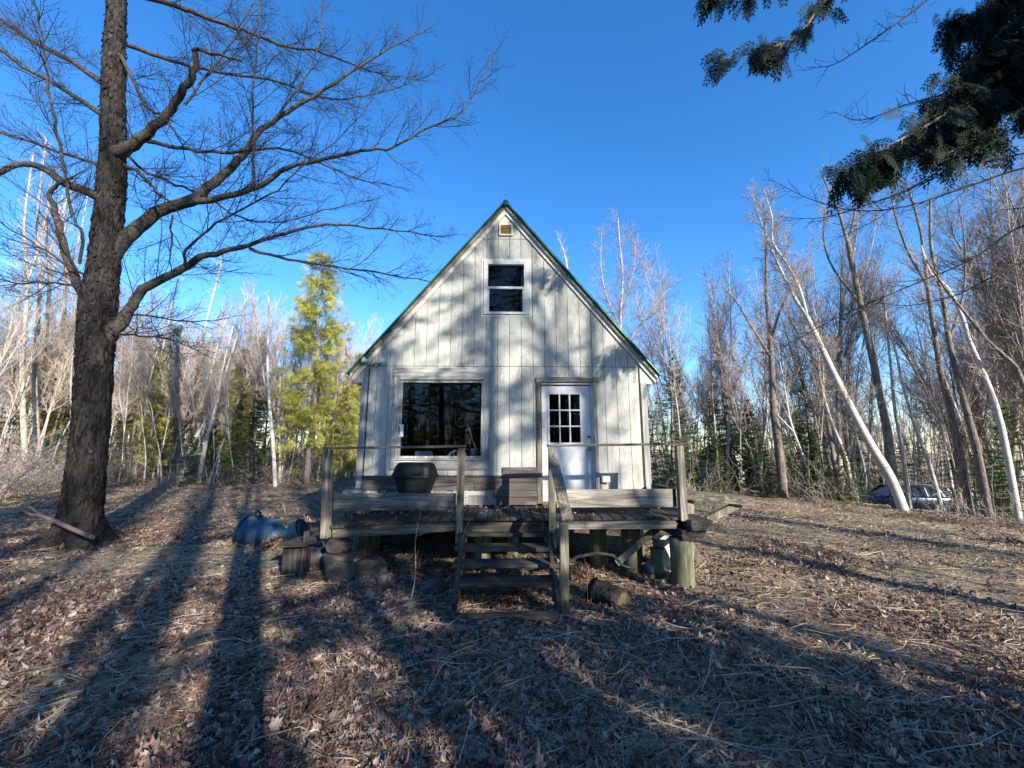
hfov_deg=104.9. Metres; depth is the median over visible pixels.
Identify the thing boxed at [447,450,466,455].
dining chair
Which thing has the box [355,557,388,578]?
rock
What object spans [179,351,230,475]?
hemlock tree
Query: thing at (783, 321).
bare tree
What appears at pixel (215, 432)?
hemlock tree
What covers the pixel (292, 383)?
slim tree
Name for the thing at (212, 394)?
slim tree
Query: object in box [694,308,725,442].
slim tree
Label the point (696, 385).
bare tree
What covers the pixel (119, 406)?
slim tree
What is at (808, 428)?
spruce tree
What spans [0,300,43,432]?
bare tree
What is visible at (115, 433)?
young fir
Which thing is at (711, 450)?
shed
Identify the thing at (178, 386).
slim tree
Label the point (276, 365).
slim tree
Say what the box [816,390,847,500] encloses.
slim tree
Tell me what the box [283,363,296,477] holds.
slim tree
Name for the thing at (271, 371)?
bare tree
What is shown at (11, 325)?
bare tree
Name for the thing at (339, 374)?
slim tree
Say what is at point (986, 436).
slim tree
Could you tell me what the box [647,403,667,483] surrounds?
young fir
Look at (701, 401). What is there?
bare tree
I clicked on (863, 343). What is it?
slim tree
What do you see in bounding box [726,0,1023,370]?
bare tree
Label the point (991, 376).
slim tree
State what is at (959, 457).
dark tree
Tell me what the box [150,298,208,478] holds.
birch tree
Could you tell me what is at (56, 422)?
young fir
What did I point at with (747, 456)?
young fir
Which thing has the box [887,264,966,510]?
slim tree
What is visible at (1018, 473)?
bare tree
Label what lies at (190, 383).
slim tree
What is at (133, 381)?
bare tree
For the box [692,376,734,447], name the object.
bare tree
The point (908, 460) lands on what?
wood
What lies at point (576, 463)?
door
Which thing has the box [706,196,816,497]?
dark tree
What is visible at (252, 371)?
slim tree
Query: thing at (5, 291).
bare tree
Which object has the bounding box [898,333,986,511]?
slim tree
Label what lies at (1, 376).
slim tree
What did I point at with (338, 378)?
birch tree
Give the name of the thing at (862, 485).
young fir
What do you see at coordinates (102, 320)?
maple tree
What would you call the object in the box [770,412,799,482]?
spruce tree
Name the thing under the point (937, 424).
slim tree
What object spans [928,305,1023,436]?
slim tree
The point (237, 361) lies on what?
bare tree
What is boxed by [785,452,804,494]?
young fir
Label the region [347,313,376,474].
birch tree
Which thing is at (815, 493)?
bare shrub
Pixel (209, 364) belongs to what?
slim tree
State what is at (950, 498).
spruce tree
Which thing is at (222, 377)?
slim tree
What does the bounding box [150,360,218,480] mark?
hemlock tree
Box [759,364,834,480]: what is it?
birch tree
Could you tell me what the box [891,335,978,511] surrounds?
slim tree
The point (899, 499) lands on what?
birch tree
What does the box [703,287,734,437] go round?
slim tree
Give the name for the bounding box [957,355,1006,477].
birch tree
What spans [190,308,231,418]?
slim tree
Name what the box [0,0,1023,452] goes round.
sky
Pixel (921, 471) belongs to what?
young fir
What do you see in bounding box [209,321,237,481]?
slim tree
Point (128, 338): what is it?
slim tree
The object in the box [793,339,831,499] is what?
slim tree
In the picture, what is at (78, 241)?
birch tree
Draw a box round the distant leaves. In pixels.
[0,466,1023,577]
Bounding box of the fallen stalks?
[0,508,1023,767]
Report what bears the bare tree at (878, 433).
on the ground at (434, 542)
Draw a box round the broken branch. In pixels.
[20,506,94,538]
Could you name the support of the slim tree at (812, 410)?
on the ground at (434, 542)
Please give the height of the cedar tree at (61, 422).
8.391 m
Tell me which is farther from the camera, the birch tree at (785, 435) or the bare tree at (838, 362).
the birch tree at (785, 435)
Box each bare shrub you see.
[0,393,146,502]
[0,414,127,487]
[0,427,69,494]
[1,429,165,484]
[108,446,162,481]
[152,467,185,489]
[261,465,296,487]
[685,470,715,490]
[787,468,843,502]
[908,484,992,521]
[926,463,1023,527]
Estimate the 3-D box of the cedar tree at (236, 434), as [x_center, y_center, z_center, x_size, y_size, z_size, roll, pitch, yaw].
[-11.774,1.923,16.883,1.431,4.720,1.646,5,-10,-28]
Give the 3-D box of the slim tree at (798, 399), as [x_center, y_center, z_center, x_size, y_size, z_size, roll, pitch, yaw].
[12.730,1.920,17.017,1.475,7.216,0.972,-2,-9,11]
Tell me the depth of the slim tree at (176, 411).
16.61 m
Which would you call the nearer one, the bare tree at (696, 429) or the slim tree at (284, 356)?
the slim tree at (284, 356)
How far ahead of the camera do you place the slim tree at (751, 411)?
24.45 m
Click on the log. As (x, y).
(604, 592)
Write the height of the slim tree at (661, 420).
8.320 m
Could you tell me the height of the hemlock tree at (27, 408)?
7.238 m
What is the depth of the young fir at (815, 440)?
14.87 m
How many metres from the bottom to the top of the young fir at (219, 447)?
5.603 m
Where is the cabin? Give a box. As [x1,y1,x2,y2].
[342,199,661,557]
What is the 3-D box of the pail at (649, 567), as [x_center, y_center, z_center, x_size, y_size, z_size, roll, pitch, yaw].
[2.091,2.701,5.745,0.252,0.252,0.160,-35,12,-5]
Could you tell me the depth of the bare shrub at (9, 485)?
10.89 m
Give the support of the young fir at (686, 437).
on the ground at (434, 542)
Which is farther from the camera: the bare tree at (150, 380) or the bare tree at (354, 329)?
the bare tree at (354, 329)
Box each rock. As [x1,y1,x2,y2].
[324,560,355,582]
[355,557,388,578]
[419,579,444,596]
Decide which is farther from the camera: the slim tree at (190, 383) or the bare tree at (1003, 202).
the slim tree at (190, 383)
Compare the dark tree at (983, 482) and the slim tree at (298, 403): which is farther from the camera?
the slim tree at (298, 403)
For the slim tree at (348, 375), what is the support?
on the ground at (434, 542)
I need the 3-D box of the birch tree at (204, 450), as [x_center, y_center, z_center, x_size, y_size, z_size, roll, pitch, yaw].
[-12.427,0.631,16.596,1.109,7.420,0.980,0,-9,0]
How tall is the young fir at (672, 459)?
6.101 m
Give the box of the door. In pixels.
[542,386,593,504]
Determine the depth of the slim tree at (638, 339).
20.23 m
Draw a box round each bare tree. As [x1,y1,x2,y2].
[0,256,69,380]
[0,271,20,317]
[0,284,32,466]
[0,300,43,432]
[0,301,32,356]
[0,323,57,435]
[18,276,81,473]
[26,322,57,397]
[29,266,76,447]
[36,342,73,476]
[40,282,76,415]
[68,277,163,388]
[112,329,156,418]
[112,338,171,431]
[115,286,143,456]
[115,320,146,469]
[124,307,155,390]
[129,281,183,479]
[135,342,186,429]
[153,338,189,470]
[169,314,237,478]
[223,278,264,479]
[239,338,288,470]
[262,304,297,436]
[287,323,326,480]
[299,358,322,467]
[314,283,349,440]
[331,360,343,426]
[334,310,362,374]
[556,231,575,276]
[588,206,689,363]
[623,330,670,487]
[648,394,674,474]
[663,400,691,441]
[670,375,698,441]
[677,357,721,444]
[678,391,706,448]
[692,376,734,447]
[693,383,711,438]
[693,385,734,438]
[697,254,750,493]
[710,321,770,494]
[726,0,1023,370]
[741,293,833,499]
[752,268,845,500]
[775,221,903,495]
[789,290,873,502]
[803,188,901,493]
[810,379,861,498]
[825,254,908,502]
[830,266,963,512]
[836,256,957,471]
[858,403,890,463]
[859,412,881,484]
[863,404,883,454]
[880,350,967,481]
[897,407,923,462]
[899,178,1022,396]
[899,393,921,483]
[919,355,979,507]
[923,377,945,486]
[923,399,972,471]
[928,328,979,493]
[938,140,1023,512]
[942,179,1023,490]
[950,298,1011,514]
[953,228,1023,424]
[954,267,1023,454]
[955,178,1023,512]
[957,239,1018,304]
[961,137,1023,288]
[961,198,1023,407]
[963,135,1023,314]
[1011,310,1023,508]
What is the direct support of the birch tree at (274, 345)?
on the ground at (434, 542)
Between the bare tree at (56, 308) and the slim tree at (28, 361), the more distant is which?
the slim tree at (28, 361)
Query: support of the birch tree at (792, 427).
on the ground at (434, 542)
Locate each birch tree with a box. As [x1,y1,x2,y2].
[0,276,70,454]
[1,150,71,482]
[1,300,58,467]
[17,323,72,470]
[24,130,68,471]
[30,167,77,472]
[52,177,89,462]
[112,330,130,409]
[130,278,184,478]
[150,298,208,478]
[168,255,225,477]
[171,316,233,442]
[174,302,237,479]
[178,293,252,479]
[187,332,242,476]
[196,316,236,482]
[201,299,231,479]
[220,315,233,458]
[221,305,252,478]
[231,332,289,468]
[233,282,265,480]
[241,278,305,475]
[241,288,292,481]
[245,303,286,478]
[259,291,278,486]
[265,356,298,464]
[282,321,320,472]
[285,292,311,467]
[331,333,350,440]
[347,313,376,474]
[652,294,682,445]
[707,303,814,495]
[738,267,846,485]
[739,177,908,510]
[748,294,835,493]
[749,383,768,486]
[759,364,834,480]
[774,331,799,439]
[776,389,802,476]
[805,293,853,500]
[840,322,875,503]
[865,294,944,511]
[876,278,912,507]
[889,380,966,452]
[905,243,1023,520]
[910,288,983,514]
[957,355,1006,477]
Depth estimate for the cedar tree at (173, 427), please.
18.56 m
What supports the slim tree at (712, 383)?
on the ground at (434, 542)
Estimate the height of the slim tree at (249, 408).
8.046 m
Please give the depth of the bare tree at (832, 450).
16.40 m
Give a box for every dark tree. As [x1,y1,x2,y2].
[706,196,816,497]
[804,155,907,508]
[872,176,978,516]
[907,251,1023,406]
[916,182,995,517]
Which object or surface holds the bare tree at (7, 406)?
on the ground at (434, 542)
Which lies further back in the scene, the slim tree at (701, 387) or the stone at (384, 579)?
the slim tree at (701, 387)
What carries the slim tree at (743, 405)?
on the ground at (434, 542)
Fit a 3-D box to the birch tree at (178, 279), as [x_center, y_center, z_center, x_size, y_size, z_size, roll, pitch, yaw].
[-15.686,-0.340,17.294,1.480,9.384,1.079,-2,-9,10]
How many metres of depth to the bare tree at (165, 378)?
18.30 m
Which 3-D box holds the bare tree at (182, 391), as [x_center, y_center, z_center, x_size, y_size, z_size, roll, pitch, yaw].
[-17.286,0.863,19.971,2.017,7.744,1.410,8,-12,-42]
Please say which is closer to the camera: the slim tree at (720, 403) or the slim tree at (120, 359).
the slim tree at (120, 359)
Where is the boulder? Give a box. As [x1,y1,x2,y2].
[310,540,327,570]
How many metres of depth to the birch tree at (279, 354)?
18.98 m
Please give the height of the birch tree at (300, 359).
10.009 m
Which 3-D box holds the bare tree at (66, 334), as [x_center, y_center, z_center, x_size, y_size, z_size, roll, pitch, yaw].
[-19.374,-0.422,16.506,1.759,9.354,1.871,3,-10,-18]
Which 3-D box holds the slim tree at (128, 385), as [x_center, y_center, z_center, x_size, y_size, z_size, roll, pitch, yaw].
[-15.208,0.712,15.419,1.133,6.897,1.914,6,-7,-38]
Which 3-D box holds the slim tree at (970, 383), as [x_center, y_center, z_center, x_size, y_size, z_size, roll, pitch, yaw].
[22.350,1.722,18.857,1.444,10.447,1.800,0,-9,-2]
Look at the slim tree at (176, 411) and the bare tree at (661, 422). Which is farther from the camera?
the bare tree at (661, 422)
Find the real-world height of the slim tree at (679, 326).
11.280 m
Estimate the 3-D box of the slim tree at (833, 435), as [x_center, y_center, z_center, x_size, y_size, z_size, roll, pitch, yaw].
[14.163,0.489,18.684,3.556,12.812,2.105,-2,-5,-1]
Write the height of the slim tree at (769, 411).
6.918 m
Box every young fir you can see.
[0,406,43,469]
[18,382,69,471]
[30,415,63,466]
[109,414,128,476]
[139,411,171,477]
[168,432,201,484]
[206,379,248,474]
[222,391,278,483]
[239,376,290,478]
[284,428,303,472]
[312,443,333,486]
[313,396,336,469]
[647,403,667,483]
[649,351,702,488]
[664,409,706,486]
[672,437,700,490]
[686,419,717,490]
[688,394,725,483]
[703,433,738,494]
[709,397,755,491]
[730,397,776,490]
[736,414,776,494]
[737,429,770,490]
[752,437,779,496]
[770,433,805,495]
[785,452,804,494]
[787,417,827,496]
[793,437,822,496]
[805,433,849,499]
[834,444,872,501]
[844,456,878,503]
[854,442,879,492]
[867,456,886,488]
[894,432,925,483]
[903,441,937,484]
[941,454,983,514]
[954,431,1002,511]
[972,448,1023,518]
[976,403,1023,519]
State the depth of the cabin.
6.73 m
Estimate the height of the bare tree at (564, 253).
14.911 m
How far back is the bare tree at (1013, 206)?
12.99 m
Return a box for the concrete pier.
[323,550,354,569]
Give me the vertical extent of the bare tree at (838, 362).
12.335 m
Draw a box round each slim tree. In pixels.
[0,293,17,458]
[0,293,34,400]
[0,293,58,399]
[0,300,31,462]
[0,311,67,445]
[0,315,67,401]
[0,339,17,392]
[0,374,9,426]
[33,310,125,462]
[48,393,69,476]
[53,259,84,473]
[107,341,146,480]
[112,312,140,398]
[112,320,143,480]
[116,291,183,476]
[122,333,154,481]
[130,329,164,483]
[149,351,195,481]
[156,316,197,480]
[163,315,198,473]
[164,306,235,476]
[167,356,208,480]
[171,331,216,462]
[174,339,214,474]
[182,318,248,483]
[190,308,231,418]
[192,344,226,484]
[199,360,229,454]
[201,326,218,448]
[204,341,238,484]
[208,300,282,483]
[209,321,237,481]
[217,322,262,480]
[225,319,258,481]
[230,306,269,481]
[237,319,303,478]
[250,306,288,471]
[255,333,282,476]
[268,340,300,474]
[272,306,300,454]
[275,385,297,467]
[278,337,308,477]
[281,319,332,472]
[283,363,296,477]
[287,326,327,482]
[311,347,352,444]
[325,319,346,480]
[329,320,360,446]
[330,335,353,418]
[333,312,391,477]
[333,340,359,445]
[612,279,669,465]
[626,279,690,476]
[631,240,687,445]
[641,265,683,436]
[641,345,664,468]
[648,412,658,473]
[649,342,713,440]
[654,333,696,489]
[655,377,669,473]
[655,390,669,465]
[665,299,704,440]
[674,344,719,427]
[675,395,698,478]
[687,319,714,480]
[692,247,753,485]
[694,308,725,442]
[694,348,718,449]
[696,358,722,438]
[698,272,768,416]
[702,282,857,502]
[702,296,767,488]
[702,318,760,495]
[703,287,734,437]
[705,363,723,444]
[705,363,775,491]
[718,375,738,443]
[721,363,746,448]
[724,355,740,437]
[729,332,776,469]
[730,377,769,489]
[732,380,745,447]
[739,347,803,472]
[747,311,783,463]
[748,374,782,449]
[758,357,781,459]
[764,401,794,451]
[766,333,800,495]
[769,270,846,483]
[772,304,847,485]
[776,370,825,495]
[778,352,833,499]
[787,338,810,485]
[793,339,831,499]
[799,230,847,491]
[803,337,852,436]
[808,350,859,464]
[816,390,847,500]
[824,328,887,498]
[830,251,913,484]
[851,264,914,499]
[860,369,883,483]
[882,266,1023,449]
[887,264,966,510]
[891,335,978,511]
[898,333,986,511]
[904,375,980,512]
[905,219,1022,351]
[905,369,933,483]
[912,275,986,426]
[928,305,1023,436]
[940,237,1014,401]
[943,292,991,505]
[946,289,1005,459]
[948,303,996,502]
[954,321,1023,431]
[954,331,990,440]
[955,266,1022,429]
[958,172,1023,403]
[962,326,1023,454]
[970,371,999,479]
[976,148,1023,360]
[976,258,1018,334]
[981,283,1023,470]
[987,371,1023,506]
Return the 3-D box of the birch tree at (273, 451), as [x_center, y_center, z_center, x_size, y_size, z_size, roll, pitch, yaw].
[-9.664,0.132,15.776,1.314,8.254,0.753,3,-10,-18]
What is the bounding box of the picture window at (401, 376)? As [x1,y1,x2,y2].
[389,368,489,469]
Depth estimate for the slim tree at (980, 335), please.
16.37 m
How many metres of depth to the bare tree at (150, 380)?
16.64 m
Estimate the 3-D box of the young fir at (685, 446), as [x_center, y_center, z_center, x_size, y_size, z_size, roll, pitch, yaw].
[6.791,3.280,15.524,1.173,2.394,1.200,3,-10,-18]
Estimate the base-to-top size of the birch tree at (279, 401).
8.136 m
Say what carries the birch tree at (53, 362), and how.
on the ground at (434, 542)
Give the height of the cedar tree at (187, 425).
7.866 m
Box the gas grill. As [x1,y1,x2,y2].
[382,462,438,515]
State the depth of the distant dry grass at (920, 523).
8.06 m
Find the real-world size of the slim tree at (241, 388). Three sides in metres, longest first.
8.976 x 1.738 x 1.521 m
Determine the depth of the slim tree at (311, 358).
17.19 m
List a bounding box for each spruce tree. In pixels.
[701,327,756,491]
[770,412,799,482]
[785,352,836,496]
[815,338,881,499]
[927,391,979,504]
[985,397,1023,507]
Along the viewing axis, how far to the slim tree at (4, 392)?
15.62 m
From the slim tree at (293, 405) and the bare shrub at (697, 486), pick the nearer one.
the bare shrub at (697, 486)
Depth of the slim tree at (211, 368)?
16.87 m
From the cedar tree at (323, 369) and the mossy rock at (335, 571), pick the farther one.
the cedar tree at (323, 369)
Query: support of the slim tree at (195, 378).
on the ground at (434, 542)
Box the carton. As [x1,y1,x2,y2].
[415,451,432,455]
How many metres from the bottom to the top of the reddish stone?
0.212 m
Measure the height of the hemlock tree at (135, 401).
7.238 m
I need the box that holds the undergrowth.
[0,428,1022,517]
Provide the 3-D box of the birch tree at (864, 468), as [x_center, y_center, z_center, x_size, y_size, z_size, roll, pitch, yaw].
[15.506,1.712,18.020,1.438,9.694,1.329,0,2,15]
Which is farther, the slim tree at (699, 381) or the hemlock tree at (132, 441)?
the slim tree at (699, 381)
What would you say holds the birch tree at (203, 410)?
on the ground at (434, 542)
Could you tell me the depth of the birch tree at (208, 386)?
17.66 m
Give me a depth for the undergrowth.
15.95 m
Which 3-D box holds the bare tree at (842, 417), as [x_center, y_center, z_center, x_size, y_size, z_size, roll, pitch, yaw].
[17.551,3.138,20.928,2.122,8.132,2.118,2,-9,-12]
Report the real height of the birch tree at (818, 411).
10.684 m
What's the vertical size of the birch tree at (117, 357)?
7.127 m
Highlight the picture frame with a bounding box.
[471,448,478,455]
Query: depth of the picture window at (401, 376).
6.57 m
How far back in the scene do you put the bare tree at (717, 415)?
22.05 m
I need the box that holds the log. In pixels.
[585,578,631,609]
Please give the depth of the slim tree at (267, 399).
19.88 m
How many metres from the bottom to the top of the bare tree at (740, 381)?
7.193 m
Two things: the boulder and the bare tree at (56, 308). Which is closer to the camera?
the boulder
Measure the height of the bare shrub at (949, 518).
1.113 m
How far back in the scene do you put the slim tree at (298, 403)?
18.00 m
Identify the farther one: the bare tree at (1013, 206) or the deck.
the bare tree at (1013, 206)
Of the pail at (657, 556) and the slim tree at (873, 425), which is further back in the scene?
the slim tree at (873, 425)
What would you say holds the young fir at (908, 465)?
on the ground at (434, 542)
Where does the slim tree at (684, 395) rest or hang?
on the ground at (434, 542)
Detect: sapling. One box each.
[276,476,287,524]
[407,512,422,615]
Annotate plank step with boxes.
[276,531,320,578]
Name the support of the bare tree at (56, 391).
on the ground at (434, 542)
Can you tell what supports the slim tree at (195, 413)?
on the ground at (434, 542)
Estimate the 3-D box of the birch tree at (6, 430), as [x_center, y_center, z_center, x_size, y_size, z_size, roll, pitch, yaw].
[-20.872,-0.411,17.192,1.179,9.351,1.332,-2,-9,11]
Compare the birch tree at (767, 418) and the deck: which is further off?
the birch tree at (767, 418)
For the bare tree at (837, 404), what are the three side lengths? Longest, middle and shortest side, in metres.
14.446 x 3.204 x 2.965 m
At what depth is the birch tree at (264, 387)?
22.28 m
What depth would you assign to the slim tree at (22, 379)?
14.92 m
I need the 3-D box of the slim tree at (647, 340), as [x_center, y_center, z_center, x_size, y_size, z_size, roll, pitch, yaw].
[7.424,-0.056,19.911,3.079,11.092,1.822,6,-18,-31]
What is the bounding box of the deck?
[320,443,753,623]
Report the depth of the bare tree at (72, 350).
14.58 m
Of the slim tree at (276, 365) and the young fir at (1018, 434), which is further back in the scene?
the slim tree at (276, 365)
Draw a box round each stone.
[244,558,281,566]
[325,538,350,554]
[376,574,391,588]
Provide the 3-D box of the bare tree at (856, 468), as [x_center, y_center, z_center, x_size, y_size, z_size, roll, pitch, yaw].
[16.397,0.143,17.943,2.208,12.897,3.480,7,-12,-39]
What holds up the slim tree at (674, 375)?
on the ground at (434, 542)
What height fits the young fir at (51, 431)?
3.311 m
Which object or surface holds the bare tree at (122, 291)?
on the ground at (434, 542)
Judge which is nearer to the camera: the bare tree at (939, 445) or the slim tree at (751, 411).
the slim tree at (751, 411)
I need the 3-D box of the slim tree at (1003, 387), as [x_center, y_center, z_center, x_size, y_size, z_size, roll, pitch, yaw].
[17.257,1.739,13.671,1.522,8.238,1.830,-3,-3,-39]
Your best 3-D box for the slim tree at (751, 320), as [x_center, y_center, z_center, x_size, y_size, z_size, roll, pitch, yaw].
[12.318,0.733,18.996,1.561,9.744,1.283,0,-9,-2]
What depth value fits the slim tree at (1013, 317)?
12.38 m
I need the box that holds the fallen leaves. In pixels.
[0,521,1023,767]
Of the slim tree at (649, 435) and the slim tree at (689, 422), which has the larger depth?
the slim tree at (689, 422)
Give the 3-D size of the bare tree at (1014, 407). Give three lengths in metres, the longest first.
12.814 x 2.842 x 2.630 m
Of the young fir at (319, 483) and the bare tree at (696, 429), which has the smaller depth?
the young fir at (319, 483)
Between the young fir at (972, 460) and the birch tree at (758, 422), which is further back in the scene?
the birch tree at (758, 422)
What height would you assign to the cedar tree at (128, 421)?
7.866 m
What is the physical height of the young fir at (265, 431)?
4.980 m
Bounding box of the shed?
[697,445,746,491]
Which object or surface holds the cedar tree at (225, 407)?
on the ground at (434, 542)
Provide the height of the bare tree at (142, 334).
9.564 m
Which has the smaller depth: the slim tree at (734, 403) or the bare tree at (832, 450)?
the bare tree at (832, 450)
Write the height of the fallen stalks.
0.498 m
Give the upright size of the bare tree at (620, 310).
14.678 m
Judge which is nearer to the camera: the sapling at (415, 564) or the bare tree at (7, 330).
the sapling at (415, 564)
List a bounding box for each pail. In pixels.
[645,559,654,575]
[649,546,664,573]
[651,535,670,568]
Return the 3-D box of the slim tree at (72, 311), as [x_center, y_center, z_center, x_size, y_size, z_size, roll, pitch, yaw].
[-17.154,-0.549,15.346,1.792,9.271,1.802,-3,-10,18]
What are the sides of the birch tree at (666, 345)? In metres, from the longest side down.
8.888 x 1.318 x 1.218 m
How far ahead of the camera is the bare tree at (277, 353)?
22.06 m
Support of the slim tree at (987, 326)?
on the ground at (434, 542)
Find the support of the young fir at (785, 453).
on the ground at (434, 542)
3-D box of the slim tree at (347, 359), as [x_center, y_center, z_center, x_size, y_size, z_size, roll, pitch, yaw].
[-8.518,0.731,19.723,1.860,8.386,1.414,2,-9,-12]
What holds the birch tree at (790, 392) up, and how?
on the ground at (434, 542)
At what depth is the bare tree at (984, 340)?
17.30 m
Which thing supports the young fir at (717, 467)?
on the ground at (434, 542)
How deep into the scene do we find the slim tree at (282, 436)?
18.26 m
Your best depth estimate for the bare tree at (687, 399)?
25.52 m
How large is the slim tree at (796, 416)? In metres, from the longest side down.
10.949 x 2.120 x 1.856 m
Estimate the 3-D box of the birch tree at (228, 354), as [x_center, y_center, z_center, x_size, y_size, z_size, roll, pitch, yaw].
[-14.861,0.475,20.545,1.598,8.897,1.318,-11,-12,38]
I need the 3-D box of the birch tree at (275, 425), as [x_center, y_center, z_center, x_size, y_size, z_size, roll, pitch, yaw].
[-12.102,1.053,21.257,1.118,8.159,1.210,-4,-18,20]
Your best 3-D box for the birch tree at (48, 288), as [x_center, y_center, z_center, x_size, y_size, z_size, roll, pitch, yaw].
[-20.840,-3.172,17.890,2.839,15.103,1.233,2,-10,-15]
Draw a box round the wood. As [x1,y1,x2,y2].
[0,348,1006,492]
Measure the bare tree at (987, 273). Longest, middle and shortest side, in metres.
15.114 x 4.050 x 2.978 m
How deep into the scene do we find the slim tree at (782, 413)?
19.07 m
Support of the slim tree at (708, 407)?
on the ground at (434, 542)
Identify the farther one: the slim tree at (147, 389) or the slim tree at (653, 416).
the slim tree at (653, 416)
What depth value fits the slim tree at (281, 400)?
20.25 m
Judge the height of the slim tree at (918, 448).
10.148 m
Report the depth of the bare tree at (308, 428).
22.83 m
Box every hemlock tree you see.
[0,324,58,464]
[108,374,156,480]
[109,339,143,472]
[113,334,170,473]
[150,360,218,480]
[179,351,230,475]
[185,364,229,467]
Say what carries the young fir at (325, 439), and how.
on the ground at (434, 542)
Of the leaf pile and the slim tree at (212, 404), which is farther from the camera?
the slim tree at (212, 404)
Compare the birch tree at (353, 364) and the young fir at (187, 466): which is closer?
the young fir at (187, 466)
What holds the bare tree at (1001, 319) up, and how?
on the ground at (434, 542)
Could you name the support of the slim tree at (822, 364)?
on the ground at (434, 542)
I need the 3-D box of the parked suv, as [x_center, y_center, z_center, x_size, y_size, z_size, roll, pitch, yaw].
[23.286,6.871,23.709,4.725,1.736,2.240,-2,-9,12]
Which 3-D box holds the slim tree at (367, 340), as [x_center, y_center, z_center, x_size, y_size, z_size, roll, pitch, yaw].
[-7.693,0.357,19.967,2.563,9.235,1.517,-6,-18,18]
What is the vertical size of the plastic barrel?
0.613 m
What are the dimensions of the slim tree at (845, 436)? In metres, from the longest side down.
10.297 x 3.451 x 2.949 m
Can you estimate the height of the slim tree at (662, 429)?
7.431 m
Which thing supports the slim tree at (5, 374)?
on the ground at (434, 542)
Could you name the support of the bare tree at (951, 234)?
on the ground at (434, 542)
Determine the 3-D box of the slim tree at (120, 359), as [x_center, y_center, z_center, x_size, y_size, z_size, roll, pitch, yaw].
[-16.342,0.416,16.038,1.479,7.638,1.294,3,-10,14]
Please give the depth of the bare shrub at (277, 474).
15.30 m
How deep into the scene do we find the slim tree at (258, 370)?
17.57 m
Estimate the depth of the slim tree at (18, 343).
14.94 m
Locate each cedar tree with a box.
[19,298,77,467]
[110,335,153,466]
[115,351,178,479]
[127,323,189,476]
[170,339,213,453]
[211,347,258,464]
[215,336,265,454]
[215,375,254,482]
[256,249,358,484]
[322,368,358,482]
[331,384,357,484]
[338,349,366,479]
[693,0,1023,215]
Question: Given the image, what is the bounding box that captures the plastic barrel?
[232,510,311,545]
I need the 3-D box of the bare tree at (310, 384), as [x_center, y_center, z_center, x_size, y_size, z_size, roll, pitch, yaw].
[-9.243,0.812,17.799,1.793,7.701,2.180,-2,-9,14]
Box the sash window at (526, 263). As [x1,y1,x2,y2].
[481,259,531,316]
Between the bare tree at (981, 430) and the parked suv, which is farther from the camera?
the parked suv
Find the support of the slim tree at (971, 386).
on the ground at (434, 542)
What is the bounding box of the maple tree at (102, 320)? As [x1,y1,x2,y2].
[0,0,514,552]
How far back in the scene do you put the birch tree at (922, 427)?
26.08 m
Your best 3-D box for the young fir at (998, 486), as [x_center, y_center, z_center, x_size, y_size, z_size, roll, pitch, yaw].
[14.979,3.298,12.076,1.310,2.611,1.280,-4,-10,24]
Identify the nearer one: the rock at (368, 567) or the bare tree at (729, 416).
the rock at (368, 567)
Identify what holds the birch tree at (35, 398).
on the ground at (434, 542)
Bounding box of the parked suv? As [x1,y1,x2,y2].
[862,483,954,511]
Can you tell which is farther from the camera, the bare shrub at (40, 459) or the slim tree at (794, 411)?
the slim tree at (794, 411)
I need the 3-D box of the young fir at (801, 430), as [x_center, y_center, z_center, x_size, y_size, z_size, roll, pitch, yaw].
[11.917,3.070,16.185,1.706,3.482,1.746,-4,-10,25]
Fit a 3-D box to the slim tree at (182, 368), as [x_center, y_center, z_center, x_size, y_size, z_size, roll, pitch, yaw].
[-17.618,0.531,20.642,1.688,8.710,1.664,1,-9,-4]
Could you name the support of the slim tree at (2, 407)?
on the ground at (434, 542)
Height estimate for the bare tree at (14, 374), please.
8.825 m
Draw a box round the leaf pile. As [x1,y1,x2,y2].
[254,534,287,553]
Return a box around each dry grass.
[0,467,1023,578]
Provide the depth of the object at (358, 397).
18.94 m
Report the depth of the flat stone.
5.64 m
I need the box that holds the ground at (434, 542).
[0,448,1023,767]
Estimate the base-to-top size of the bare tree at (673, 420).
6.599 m
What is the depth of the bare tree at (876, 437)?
27.61 m
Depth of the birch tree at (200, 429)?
17.19 m
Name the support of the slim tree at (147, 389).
on the ground at (434, 542)
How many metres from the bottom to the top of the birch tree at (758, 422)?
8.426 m
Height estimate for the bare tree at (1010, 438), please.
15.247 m
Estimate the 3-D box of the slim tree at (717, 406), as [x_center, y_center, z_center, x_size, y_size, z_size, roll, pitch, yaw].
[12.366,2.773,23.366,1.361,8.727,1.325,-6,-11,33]
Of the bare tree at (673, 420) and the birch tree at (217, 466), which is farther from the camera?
the bare tree at (673, 420)
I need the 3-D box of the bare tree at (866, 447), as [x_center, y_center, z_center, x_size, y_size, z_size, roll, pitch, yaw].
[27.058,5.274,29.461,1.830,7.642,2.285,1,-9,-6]

